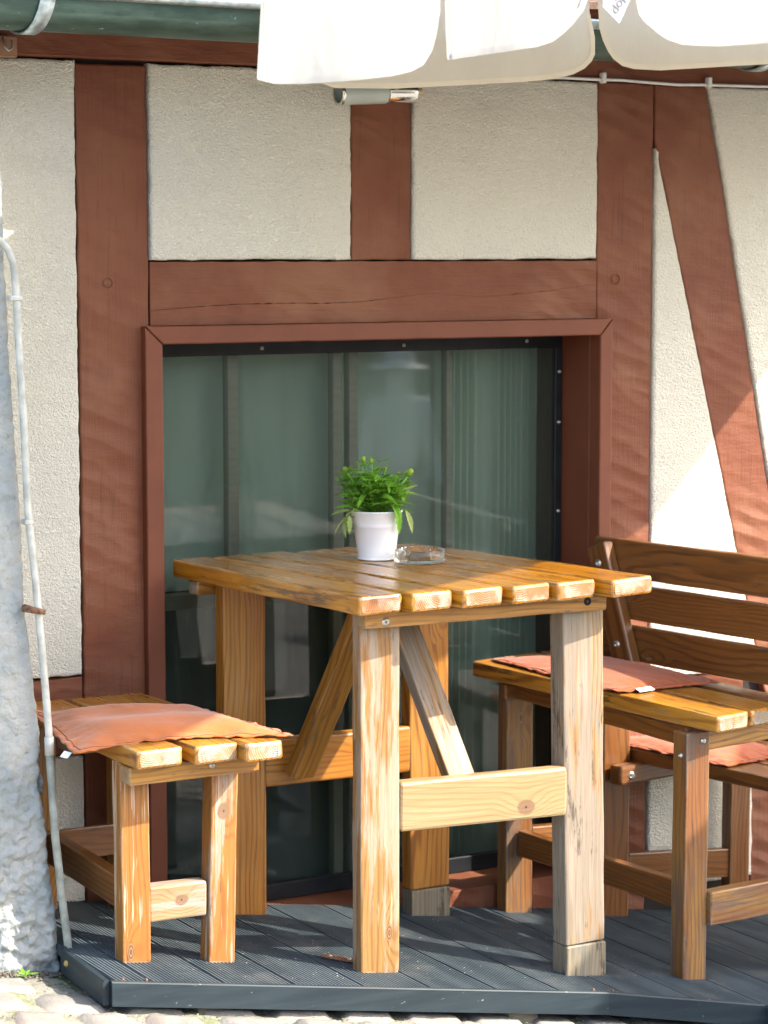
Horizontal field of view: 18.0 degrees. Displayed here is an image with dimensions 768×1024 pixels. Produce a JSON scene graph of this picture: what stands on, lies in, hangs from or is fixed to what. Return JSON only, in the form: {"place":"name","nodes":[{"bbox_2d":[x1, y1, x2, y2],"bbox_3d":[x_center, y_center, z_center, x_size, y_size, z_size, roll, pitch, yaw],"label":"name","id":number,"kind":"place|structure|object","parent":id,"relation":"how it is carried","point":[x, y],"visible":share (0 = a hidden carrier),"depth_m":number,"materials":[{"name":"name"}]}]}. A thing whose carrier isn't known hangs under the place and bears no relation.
{"place":"outdoors","nodes":[
{"label":"outdoors","id":0,"kind":"place"},
{"bbox_2d":[0,961,703,1023],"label":"cobbled street","id":1,"kind":"structure","parent":0,"point":[47,997],"depth_m":4.54,"materials":[{"name":"stone"}]},
{"bbox_2d":[16,968,34,976],"bbox_3d":[-0.683,0.877,4.618,0.049,0.010,0.043,-4,7,-30],"label":"weed","id":2,"kind":"object","parent":1,"relation":"on","point":[23,971],"visible":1,"depth_m":4.62,"materials":[{"name":"green plant"}]},
{"bbox_2d":[55,901,767,1023],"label":"wooden deck","id":3,"kind":"structure","parent":1,"relation":"on","point":[476,960],"depth_m":4.91,"materials":[{"name":"grey wood"}]},
{"bbox_2d":[36,693,281,962],"bbox_3d":[-0.482,0.639,4.781,0.330,0.461,0.605,-4,7,-30],"label":"wooden bench","id":4,"kind":"object","parent":3,"relation":"on","point":[128,891],"visible":0.62,"depth_m":4.64,"materials":[{"name":"brown wood"}]},
{"bbox_2d":[36,703,292,758],"bbox_3d":[-0.438,0.409,4.721,0.454,0.054,0.375,-2,6,-15],"label":"seat cushion","id":5,"kind":"object","parent":4,"relation":"on","point":[87,729],"visible":0.98,"depth_m":4.62,"materials":[{"name":"fabric"}]},
{"bbox_2d":[321,953,352,962],"bbox_3d":[-0.076,0.895,4.853,0.099,0.017,0.026,1,6,12],"label":"rusty bracket","id":6,"kind":"object","parent":3,"relation":"attached to","point":[336,957],"visible":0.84,"depth_m":4.85,"materials":[{"name":"metal"}]},
{"bbox_2d":[173,543,651,976],"bbox_3d":[0.047,0.534,5.080,0.738,0.846,0.752,-4,7,-30],"label":"wooden table","id":7,"kind":"object","parent":3,"relation":"on","point":[402,615],"visible":0.96,"depth_m":4.95,"materials":[{"name":"brown wood"}]},
{"bbox_2d":[332,456,417,560],"bbox_3d":[-0.018,-0.009,5.153,0.182,0.219,0.182,1,6,7],"label":"potted green leafy plant","id":8,"kind":"object","parent":7,"relation":"on","point":[376,519],"visible":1,"depth_m":5.12,"materials":[{"name":"green plant"}]},
{"bbox_2d":[394,546,445,564],"bbox_3d":[0.075,0.092,5.105,0.108,0.028,0.108,-4,7,-30],"label":"ashtray","id":9,"kind":"object","parent":7,"relation":"on","point":[415,555],"visible":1,"depth_m":5.07,"materials":[{"name":"clear glass"}]},
{"bbox_2d":[473,536,767,979],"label":"wooden bench","id":10,"kind":"object","parent":3,"relation":"on","point":[694,724],"visible":0.8,"depth_m":5.32,"materials":[{"name":"brown wood"}]},
{"bbox_2d":[492,654,719,691],"bbox_3d":[0.493,0.351,5.458,0.273,0.030,0.486,-4,8,-35],"label":"seat cushion","id":11,"kind":"object","parent":10,"relation":"on","point":[620,675],"visible":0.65,"depth_m":5.35,"materials":[{"name":"fabric"}]},
{"bbox_2d":[603,723,767,916],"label":"wooden bench","id":12,"kind":"object","parent":3,"relation":"on","point":[728,862],"visible":0.39,"depth_m":5.70,"materials":[{"name":"brown wood"}]},
{"bbox_2d":[630,735,767,766],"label":"seat cushion","id":13,"kind":"object","parent":12,"relation":"on","point":[730,756],"visible":0.48,"depth_m":5.60,"materials":[{"name":"fabric"}]},
{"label":"ground","id":14,"kind":"structure","parent":0,"visible":0},
{"bbox_2d":[0,177,59,974],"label":"buttress wall","id":15,"kind":"structure","parent":14,"relation":"on","point":[28,934],"depth_m":4.61,"materials":[{"name":"white paint"}]},
{"bbox_2d":[0,237,71,948],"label":"conduit pipe","id":16,"kind":"object","parent":15,"relation":"attached to","point":[37,610],"visible":0.97,"depth_m":4.56,"materials":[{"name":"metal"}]},
{"bbox_2d":[0,0,767,909],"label":"timber framed house","id":17,"kind":"structure","parent":14,"relation":"on","point":[528,320],"depth_m":5.47,"materials":[{"name":"beige paint"}]},
{"bbox_2d":[162,336,562,900],"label":"window","id":18,"kind":"structure","parent":17,"relation":"in","point":[257,436],"depth_m":5.62,"materials":[{"name":"green"}]},
{"bbox_2d":[333,87,422,105],"bbox_3d":[-0.026,-0.899,5.207,0.206,0.062,0.118,-4,7,-30],"label":"wall lamp","id":19,"kind":"object","parent":17,"relation":"attached to","point":[352,96],"visible":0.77,"depth_m":5.15,"materials":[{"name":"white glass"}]},
{"bbox_2d":[557,72,767,87],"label":"white cable","id":20,"kind":"object","parent":17,"relation":"attached to","point":[603,78],"visible":0.85,"depth_m":5.63,"materials":[{"name":"plastic"}]},
{"bbox_2d":[257,0,767,88],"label":"cantilever umbrella","id":21,"kind":"object","parent":14,"relation":"on","point":[387,44],"visible":1,"depth_m":3.76,"materials":[{"name":"white fabric"}]}
]}

